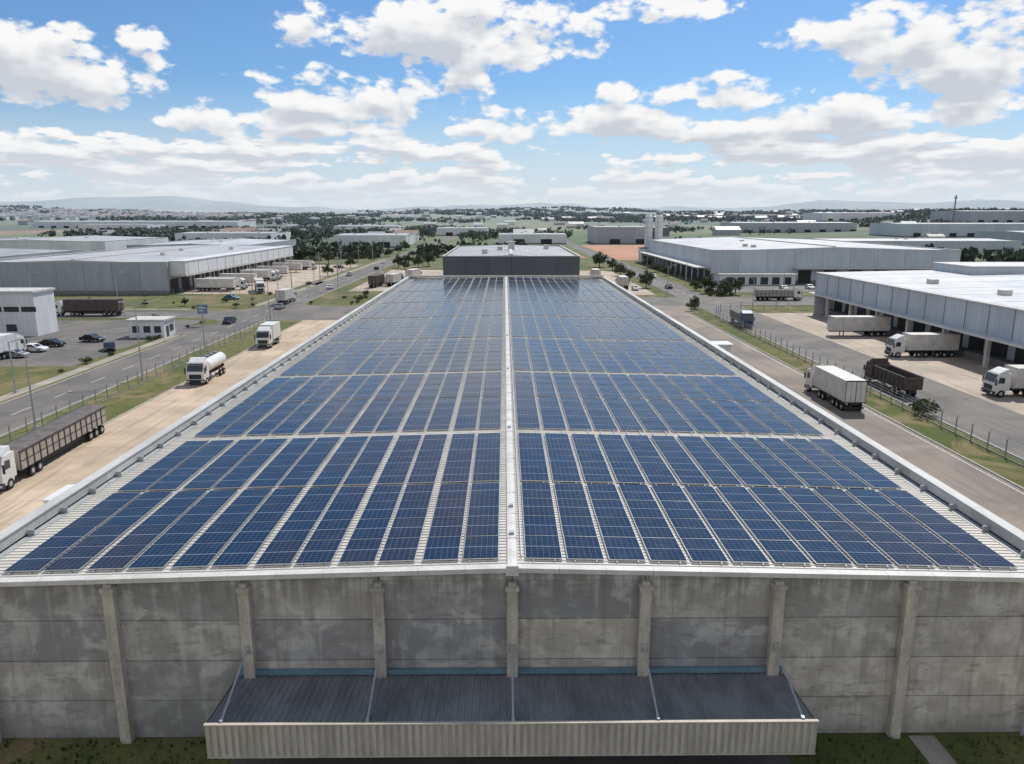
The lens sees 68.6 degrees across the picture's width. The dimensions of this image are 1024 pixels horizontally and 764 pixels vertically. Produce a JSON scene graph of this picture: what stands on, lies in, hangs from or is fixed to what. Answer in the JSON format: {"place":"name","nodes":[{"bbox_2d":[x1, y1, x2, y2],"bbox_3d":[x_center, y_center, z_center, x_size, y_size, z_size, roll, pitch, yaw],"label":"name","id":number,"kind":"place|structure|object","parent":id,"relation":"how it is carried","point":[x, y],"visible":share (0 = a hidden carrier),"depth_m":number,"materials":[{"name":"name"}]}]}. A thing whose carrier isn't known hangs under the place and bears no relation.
{"place":"outdoors","nodes":[
{"label":"outdoors","id":0,"kind":"place"},
{"bbox_2d":[41,484,74,503],"bbox_3d":[-34.141,9.748,59.751,4.200,2.100,3.500,0,13,-1],"label":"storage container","id":1,"kind":"object","parent":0,"point":[56,493],"visible":0.06,"depth_m":59.21,"materials":[{"name":"metal"}]},
{"bbox_2d":[0,335,179,401],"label":"sidewalk","id":2,"kind":"structure","parent":0,"point":[52,379],"depth_m":117.29,"materials":[{"name":"concrete"}]},
{"bbox_2d":[8,338,25,392],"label":"street lamp","id":3,"kind":"object","parent":2,"relation":"on","point":[15,390],"visible":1,"depth_m":101.30,"materials":[{"name":"metal"}]},
{"bbox_2d":[57,311,248,317],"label":"cross road","id":4,"kind":"structure","parent":0,"point":[194,314],"depth_m":182.50,"materials":[{"name":"asphalt"}]},
{"bbox_2d":[55,298,123,315],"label":"semi-trailer","id":5,"kind":"object","parent":4,"relation":"on","point":[102,306],"visible":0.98,"depth_m":179.20,"materials":[{"name":"metal"}]},
{"bbox_2d":[173,325,211,334],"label":"driveway","id":6,"kind":"structure","parent":0,"point":[188,330],"depth_m":158.45,"materials":[{"name":"concrete"}]},
{"bbox_2d":[197,304,207,325],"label":"road sign","id":7,"kind":"object","parent":6,"relation":"on","point":[204,309],"visible":0.92,"depth_m":162.75,"materials":[{"name":"metal"}]},
{"bbox_2d":[0,236,455,434],"bbox_3d":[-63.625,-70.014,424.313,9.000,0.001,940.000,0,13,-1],"label":"road","id":8,"kind":"structure","parent":0,"point":[45,400],"depth_m":121.25,"materials":[{"name":"asphalt"}]},
{"bbox_2d":[222,316,236,323],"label":"parked car","id":9,"kind":"object","parent":8,"relation":"on","point":[229,319],"visible":1,"depth_m":166.75,"materials":[{"name":"metal"}]},
{"bbox_2d":[275,288,296,304],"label":"box truck","id":10,"kind":"object","parent":8,"relation":"on","point":[282,295],"visible":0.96,"depth_m":202.09,"materials":[{"name":"metal"}]},
{"bbox_2d":[267,312,346,319],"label":"driveway","id":11,"kind":"structure","parent":0,"point":[315,316],"depth_m":178.85,"materials":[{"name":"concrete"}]},
{"bbox_2d":[254,259,384,305],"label":"sidewalk","id":12,"kind":"structure","parent":0,"point":[273,299],"depth_m":265.68,"materials":[{"name":"concrete"}]},
{"bbox_2d":[232,755,790,763],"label":"driveway","id":13,"kind":"structure","parent":0,"point":[727,759],"depth_m":33.14,"materials":[{"name":"concrete"}]},
{"bbox_2d":[0,196,1023,763],"bbox_3d":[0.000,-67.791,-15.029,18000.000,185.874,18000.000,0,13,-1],"label":"ground","id":14,"kind":"structure","parent":0,"point":[26,750],"depth_m":144.63,"materials":[{"name":"green plant"}]},
{"bbox_2d":[3,350,37,429],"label":"street lamp","id":15,"kind":"object","parent":14,"relation":"on","point":[33,414],"visible":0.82,"depth_m":83.62,"materials":[{"name":"metal"}]},
{"bbox_2d":[0,248,81,258],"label":"warehouse","id":16,"kind":"structure","parent":14,"relation":"on","point":[7,253],"depth_m":302.92,"materials":[{"name":"metal"}]},
{"bbox_2d":[0,235,168,251],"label":"warehouse","id":17,"kind":"structure","parent":14,"relation":"on","point":[89,243],"depth_m":387.39,"materials":[{"name":"metal"}]},
{"bbox_2d":[0,320,200,366],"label":"parking lot","id":18,"kind":"structure","parent":14,"relation":"on","point":[72,351],"depth_m":142.28,"materials":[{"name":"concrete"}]},
{"bbox_2d":[0,333,27,359],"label":"box truck","id":19,"kind":"object","parent":18,"relation":"on","point":[5,338],"visible":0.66,"depth_m":127.05,"materials":[{"name":"metal"}]},
{"bbox_2d":[0,348,29,357],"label":"parked car","id":20,"kind":"object","parent":18,"relation":"on","point":[18,350],"visible":0.58,"depth_m":126.41,"materials":[{"name":"metal"}]},
{"bbox_2d":[0,288,58,335],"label":"office building","id":21,"kind":"structure","parent":18,"relation":"on","point":[27,311],"depth_m":149.14,"materials":[{"name":"metal"}]},
{"bbox_2d":[26,343,48,352],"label":"parked car","id":22,"kind":"object","parent":18,"relation":"on","point":[38,347],"visible":0.64,"depth_m":131.75,"materials":[{"name":"metal"}]},
{"bbox_2d":[37,338,66,346],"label":"parked car","id":23,"kind":"object","parent":18,"relation":"on","point":[56,342],"visible":0.9,"depth_m":137.08,"materials":[{"name":"metal"}]},
{"bbox_2d":[79,333,105,341],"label":"parked car","id":24,"kind":"object","parent":18,"relation":"on","point":[94,337],"visible":1,"depth_m":142.48,"materials":[{"name":"metal"}]},
{"bbox_2d":[103,341,115,351],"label":"parked car","id":25,"kind":"object","parent":18,"relation":"on","point":[109,345],"visible":1,"depth_m":132.99,"materials":[{"name":"metal"}]},
{"bbox_2d":[78,223,164,230],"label":"distant warehouse","id":26,"kind":"structure","parent":14,"relation":"on","point":[83,227],"depth_m":1091.82,"materials":[{"name":"metal"}]},
{"bbox_2d":[118,301,150,378],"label":"street lamp","id":27,"kind":"object","parent":14,"relation":"on","point":[142,377],"visible":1,"depth_m":109.21,"materials":[{"name":"metal"}]},
{"bbox_2d":[0,313,278,441],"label":"wire fence","id":28,"kind":"object","parent":14,"relation":"on","point":[26,429],"visible":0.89,"depth_m":107.52,"materials":[{"name":"metal"}]},
{"bbox_2d":[31,220,255,228],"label":"distant warehouse","id":29,"kind":"structure","parent":14,"relation":"on","point":[75,224],"depth_m":1208.64,"materials":[{"name":"metal"}]},
{"bbox_2d":[0,244,293,293],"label":"warehouse","id":30,"kind":"structure","parent":14,"relation":"on","point":[141,269],"depth_m":229.93,"materials":[{"name":"metal"}]},
{"bbox_2d":[169,246,292,274],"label":"warehouse fascia","id":31,"kind":"structure","parent":30,"relation":"attached to","point":[194,265],"depth_m":264.11,"materials":[{"name":"metal"}]},
{"bbox_2d":[58,288,239,294],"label":"wire fence","id":32,"kind":"object","parent":14,"relation":"on","point":[68,292],"visible":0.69,"depth_m":226.34,"materials":[{"name":"metal"}]},
{"bbox_2d":[125,316,175,337],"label":"gatehouse","id":33,"kind":"object","parent":14,"relation":"on","point":[162,326],"visible":1,"depth_m":147.66,"materials":[{"name":"paint"}]},
{"bbox_2d":[0,320,336,530],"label":"concrete yard","id":34,"kind":"structure","parent":14,"relation":"on","point":[75,463],"depth_m":84.04,"materials":[{"name":"concrete"}]},
{"bbox_2d":[0,405,105,489],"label":"grain truck","id":35,"kind":"object","parent":34,"relation":"on","point":[47,441],"visible":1,"depth_m":72.50,"materials":[{"name":"metal"}]},
{"bbox_2d":[184,351,225,383],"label":"tanker truck","id":36,"kind":"object","parent":34,"relation":"on","point":[201,369],"visible":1,"depth_m":106.77,"materials":[{"name":"metal"}]},
{"bbox_2d":[254,321,280,347],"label":"box truck","id":37,"kind":"object","parent":34,"relation":"on","point":[268,333],"visible":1,"depth_m":136.09,"materials":[{"name":"metal"}]},
{"bbox_2d":[127,238,295,247],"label":"warehouse","id":38,"kind":"structure","parent":14,"relation":"on","point":[263,242],"depth_m":410.23,"materials":[{"name":"metal"}]},
{"bbox_2d":[174,231,290,240],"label":"distant warehouse","id":39,"kind":"structure","parent":14,"relation":"on","point":[207,235],"depth_m":626.36,"materials":[{"name":"metal"}]},
{"bbox_2d":[177,265,358,293],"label":"loading yard","id":40,"kind":"structure","parent":14,"relation":"on","point":[301,277],"depth_m":273.82,"materials":[{"name":"concrete"}]},
{"bbox_2d":[195,278,235,290],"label":"semi trailer","id":41,"kind":"object","parent":40,"relation":"on","point":[205,284],"visible":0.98,"depth_m":237.81,"materials":[{"name":"metal"}]},
{"bbox_2d":[205,277,247,289],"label":"box truck","id":42,"kind":"object","parent":40,"relation":"on","point":[242,283],"visible":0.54,"depth_m":243.02,"materials":[{"name":"metal"}]},
{"bbox_2d":[219,273,256,284],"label":"semi trailer","id":43,"kind":"object","parent":40,"relation":"on","point":[247,276],"visible":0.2,"depth_m":258.13,"materials":[{"name":"metal"}]},
{"bbox_2d":[240,270,276,280],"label":"box truck","id":44,"kind":"object","parent":40,"relation":"on","point":[268,274],"visible":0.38,"depth_m":274.88,"materials":[{"name":"metal"}]},
{"bbox_2d":[254,277,264,293],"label":"box truck","id":45,"kind":"object","parent":40,"relation":"on","point":[259,284],"visible":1,"depth_m":230.84,"materials":[{"name":"metal"}]},
{"bbox_2d":[256,266,288,275],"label":"semi trailer","id":46,"kind":"object","parent":40,"relation":"on","point":[284,269],"visible":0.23,"depth_m":296.18,"materials":[{"name":"metal"}]},
{"bbox_2d":[272,263,302,271],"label":"semi trailer","id":47,"kind":"object","parent":40,"relation":"on","point":[296,266],"visible":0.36,"depth_m":316.72,"materials":[{"name":"metal"}]},
{"bbox_2d":[286,260,316,269],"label":"box truck","id":48,"kind":"object","parent":40,"relation":"on","point":[306,264],"visible":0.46,"depth_m":332.66,"materials":[{"name":"metal"}]},
{"bbox_2d":[283,306,358,312],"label":"junction","id":49,"kind":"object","parent":14,"relation":"on","point":[306,309],"visible":0.6,"depth_m":192.19,"materials":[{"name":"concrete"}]},
{"bbox_2d":[320,251,335,263],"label":"tree","id":50,"kind":"object","parent":14,"relation":"on","point":[326,256],"visible":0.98,"depth_m":373.58,"materials":[{"name":"green plant"}]},
{"bbox_2d":[334,224,404,230],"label":"distant warehouse","id":51,"kind":"structure","parent":14,"relation":"on","point":[348,227],"depth_m":1056.26,"materials":[{"name":"metal"}]},
{"bbox_2d":[333,233,415,247],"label":"distant warehouse","id":52,"kind":"structure","parent":14,"relation":"on","point":[347,238],"depth_m":561.55,"materials":[{"name":"metal"}]},
{"bbox_2d":[349,270,442,290],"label":"truck yard","id":53,"kind":"structure","parent":14,"relation":"on","point":[365,287],"depth_m":263.84,"materials":[{"name":"concrete"}]},
{"bbox_2d":[368,274,386,287],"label":"box truck","id":54,"kind":"object","parent":53,"relation":"on","point":[376,280],"visible":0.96,"depth_m":250.71,"materials":[{"name":"metal"}]},
{"bbox_2d":[386,273,403,285],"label":"box truck","id":55,"kind":"object","parent":53,"relation":"on","point":[393,278],"visible":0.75,"depth_m":255.62,"materials":[{"name":"metal"}]},
{"bbox_2d":[405,268,421,277],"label":"box truck","id":56,"kind":"object","parent":53,"relation":"on","point":[414,271],"visible":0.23,"depth_m":277.97,"materials":[{"name":"metal"}]},
{"bbox_2d":[422,251,435,265],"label":"tree","id":57,"kind":"object","parent":14,"relation":"on","point":[427,257],"visible":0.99,"depth_m":353.83,"materials":[{"name":"green plant"}]},
{"bbox_2d":[436,227,488,235],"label":"distant warehouse","id":58,"kind":"structure","parent":14,"relation":"on","point":[447,231],"depth_m":882.10,"materials":[{"name":"metal"}]},
{"bbox_2d":[0,208,1022,239],"bbox_3d":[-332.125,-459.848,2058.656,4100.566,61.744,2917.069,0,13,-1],"label":"distant town","id":59,"kind":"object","parent":14,"relation":"on","point":[24,217],"visible":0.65,"depth_m":1788.51,"materials":[{"name":"ceramic"}]},
{"bbox_2d":[443,244,579,277],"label":"warehouse","id":60,"kind":"structure","parent":14,"relation":"on","point":[506,260],"depth_m":198.32,"materials":[{"name":"metal"}]},
{"bbox_2d":[0,275,1023,758],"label":"solar warehouse","id":61,"kind":"structure","parent":14,"relation":"on","point":[690,541],"depth_m":34.49,"materials":[{"name":"concrete"}]},
{"bbox_2d":[0,204,1023,261],"bbox_3d":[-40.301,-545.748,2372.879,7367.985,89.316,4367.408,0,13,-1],"label":"distant trees","id":62,"kind":"object","parent":14,"relation":"on","point":[301,249],"visible":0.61,"depth_m":1244.18,"materials":[{"name":"plant"}]},
{"bbox_2d":[0,236,1023,489],"bbox_3d":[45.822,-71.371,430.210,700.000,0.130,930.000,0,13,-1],"label":"kerb","id":63,"kind":"structure","parent":14,"relation":"on","point":[574,248],"depth_m":103.87,"materials":[{"name":"concrete"}]},
{"bbox_2d":[3,735,1021,763],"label":"grass tufts","id":64,"kind":"object","parent":14,"relation":"on","point":[6,745],"visible":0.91,"depth_m":33.77,"materials":[{"name":"green plant"}]},
{"bbox_2d":[2,250,1023,493],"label":"road markings","id":65,"kind":"object","parent":14,"relation":"on","point":[608,260],"visible":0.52,"depth_m":125.38,"materials":[{"name":"paint"}]},
{"bbox_2d":[499,232,566,243],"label":"distant warehouse","id":66,"kind":"structure","parent":14,"relation":"on","point":[544,238],"depth_m":629.21,"materials":[{"name":"metal"}]},
{"bbox_2d":[591,251,608,266],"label":"tree","id":67,"kind":"object","parent":14,"relation":"on","point":[598,258],"visible":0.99,"depth_m":346.98,"materials":[{"name":"green plant"}]},
{"bbox_2d":[587,225,644,243],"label":"distant warehouse","id":68,"kind":"structure","parent":14,"relation":"on","point":[618,234],"depth_m":629.55,"materials":[{"name":"metal"}]},
{"bbox_2d":[579,271,655,294],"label":"concrete yard","id":69,"kind":"structure","parent":14,"relation":"on","point":[611,275],"depth_m":269.74,"materials":[{"name":"concrete"}]},
{"bbox_2d":[590,268,600,277],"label":"box truck","id":70,"kind":"object","parent":69,"relation":"on","point":[595,271],"visible":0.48,"depth_m":276.81,"materials":[{"name":"metal"}]},
{"bbox_2d":[615,275,628,288],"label":"box truck","id":71,"kind":"object","parent":69,"relation":"on","point":[622,280],"visible":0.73,"depth_m":243.70,"materials":[{"name":"metal"}]},
{"bbox_2d":[613,263,627,274],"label":"tree","id":72,"kind":"object","parent":14,"relation":"on","point":[622,268],"visible":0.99,"depth_m":297.38,"materials":[{"name":"green plant"}]},
{"bbox_2d":[637,269,655,287],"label":"tree","id":73,"kind":"object","parent":14,"relation":"on","point":[646,277],"visible":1,"depth_m":248.20,"materials":[{"name":"green plant"}]},
{"bbox_2d":[644,214,652,246],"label":"silo","id":74,"kind":"object","parent":14,"relation":"on","point":[648,226],"visible":0.61,"depth_m":391.05,"materials":[{"name":"metal"}]},
{"bbox_2d":[655,215,662,238],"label":"silo","id":75,"kind":"object","parent":14,"relation":"on","point":[658,226],"visible":0.6,"depth_m":391.02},
{"bbox_2d":[701,274,717,287],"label":"tree","id":76,"kind":"object","parent":14,"relation":"on","point":[705,281],"visible":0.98,"depth_m":230.78,"materials":[{"name":"green plant"}]},
{"bbox_2d":[714,279,734,292],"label":"tree","id":77,"kind":"object","parent":14,"relation":"on","point":[724,285],"visible":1,"depth_m":224.62,"materials":[{"name":"green plant"}]},
{"bbox_2d":[729,277,742,294],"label":"tree","id":78,"kind":"object","parent":14,"relation":"on","point":[736,282],"visible":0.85,"depth_m":227.09,"materials":[{"name":"green plant"}]},
{"bbox_2d":[705,283,815,291],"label":"loading yard","id":79,"kind":"structure","parent":14,"relation":"on","point":[747,288],"depth_m":250.98,"materials":[{"name":"concrete"}]},
{"bbox_2d":[713,272,797,284],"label":"office annex","id":80,"kind":"object","parent":79,"relation":"on","point":[769,278],"visible":0.88,"depth_m":258.36,"materials":[{"name":"paint"}]},
{"bbox_2d":[793,267,933,282],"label":"loading canopy","id":81,"kind":"object","parent":79,"relation":"on","point":[804,276],"visible":0.42,"depth_m":264.89,"materials":[{"name":"metal"}]},
{"bbox_2d":[720,222,856,232],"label":"distant warehouse","id":82,"kind":"structure","parent":14,"relation":"on","point":[796,227],"depth_m":1022.68,"materials":[{"name":"metal"}]},
{"bbox_2d":[637,236,960,282],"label":"warehouse","id":83,"kind":"structure","parent":14,"relation":"on","point":[703,257],"depth_m":265.63,"materials":[{"name":"metal"}]},
{"bbox_2d":[802,212,901,221],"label":"distant warehouse","id":84,"kind":"structure","parent":14,"relation":"on","point":[829,216],"depth_m":1324.56,"materials":[{"name":"metal"}]},
{"bbox_2d":[698,305,1023,458],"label":"service yard","id":85,"kind":"structure","parent":14,"relation":"on","point":[999,421],"depth_m":101.51,"materials":[{"name":"concrete"}]},
{"bbox_2d":[730,308,754,327],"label":"grain truck","id":86,"kind":"object","parent":85,"relation":"on","point":[747,317],"visible":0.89,"depth_m":159.93,"materials":[{"name":"metal"}]},
{"bbox_2d":[863,358,923,395],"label":"dump truck","id":87,"kind":"object","parent":85,"relation":"on","point":[881,370],"visible":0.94,"depth_m":102.38,"materials":[{"name":"metal"}]},
{"bbox_2d":[716,302,1023,466],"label":"wire fence","id":88,"kind":"object","parent":14,"relation":"on","point":[987,448],"visible":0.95,"depth_m":95.12,"materials":[{"name":"metal"}]},
{"bbox_2d":[759,313,1023,414],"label":"loading apron","id":89,"kind":"object","parent":14,"relation":"on","point":[961,373],"visible":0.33,"depth_m":123.75,"materials":[{"name":"concrete"}]},
{"bbox_2d":[827,315,890,336],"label":"semi trailer","id":90,"kind":"object","parent":89,"relation":"on","point":[876,325],"visible":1,"depth_m":148.56,"materials":[{"name":"metal"}]},
{"bbox_2d":[884,332,960,357],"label":"box truck","id":91,"kind":"object","parent":89,"relation":"on","point":[923,344],"visible":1,"depth_m":126.68,"materials":[{"name":"metal"}]},
{"bbox_2d":[980,365,1023,397],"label":"box truck","id":92,"kind":"object","parent":89,"relation":"on","point":[999,382],"visible":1,"depth_m":99.01,"materials":[{"name":"metal"}]},
{"bbox_2d":[794,237,1021,256],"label":"distant warehouse","id":93,"kind":"structure","parent":14,"relation":"on","point":[991,245],"depth_m":435.97,"materials":[{"name":"metal"}]},
{"bbox_2d":[808,262,1023,367],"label":"distribution warehouse","id":94,"kind":"structure","parent":14,"relation":"on","point":[978,307],"depth_m":141.39,"materials":[{"name":"metal"}]},
{"bbox_2d":[908,398,941,414],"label":"bush","id":95,"kind":"object","parent":14,"relation":"on","point":[922,407],"visible":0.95,"depth_m":89.80,"materials":[{"name":"green plant"}]},
{"bbox_2d":[909,735,956,763],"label":"footpath","id":96,"kind":"structure","parent":14,"relation":"on","point":[932,749],"depth_m":33.81,"materials":[{"name":"concrete"}]},
{"bbox_2d":[869,222,1023,236],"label":"distant warehouse","id":97,"kind":"structure","parent":14,"relation":"on","point":[964,229],"depth_m":828.47,"materials":[{"name":"metal"}]},
{"bbox_2d":[930,211,1023,222],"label":"distant warehouse","id":98,"kind":"structure","parent":14,"relation":"on","point":[994,216],"depth_m":1032.79,"materials":[{"name":"metal"}]},
{"bbox_2d":[974,231,1023,244],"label":"distant warehouse","id":99,"kind":"structure","parent":14,"relation":"on","point":[1011,235],"depth_m":633.55,"materials":[{"name":"metal"}]},
{"bbox_2d":[0,0,1023,209],"label":"sky","id":100,"kind":"structure","parent":0,"point":[335,104],"materials":[{"name":"blue"}]},
{"bbox_2d":[581,245,643,259],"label":"bare soil","id":101,"kind":"structure","parent":0,"point":[623,252],"depth_m":516.11,"materials":[{"name":"soil"}]},
{"bbox_2d":[566,241,706,296],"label":"road","id":102,"kind":"structure","parent":0,"point":[676,290],"depth_m":265.72,"materials":[{"name":"asphalt"}]},
{"bbox_2d":[654,305,697,312],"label":"service road","id":103,"kind":"structure","parent":0,"point":[676,309],"depth_m":192.21,"materials":[{"name":"beige concrete"}]},
{"bbox_2d":[711,341,733,352],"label":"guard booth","id":104,"kind":"object","parent":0,"point":[726,345],"visible":0.25,"depth_m":122.09,"materials":[{"name":"white paint"}]},
{"bbox_2d":[639,297,813,305],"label":"cross road","id":105,"kind":"structure","parent":0,"point":[658,301],"depth_m":210.07,"materials":[{"name":"asphalt"}]},
{"bbox_2d":[754,287,801,300],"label":"grain truck","id":106,"kind":"object","parent":105,"relation":"on","point":[794,293],"visible":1,"depth_m":212.22,"materials":[{"name":"metal"}]},
{"bbox_2d":[665,313,1023,531],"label":"service road","id":107,"kind":"structure","parent":0,"point":[1001,500],"depth_m":79.59,"materials":[{"name":"beige concrete"}]},
{"bbox_2d":[804,365,867,410],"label":"box truck","id":108,"kind":"object","parent":107,"relation":"on","point":[833,382],"visible":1,"depth_m":94.00,"materials":[{"name":"metal"}]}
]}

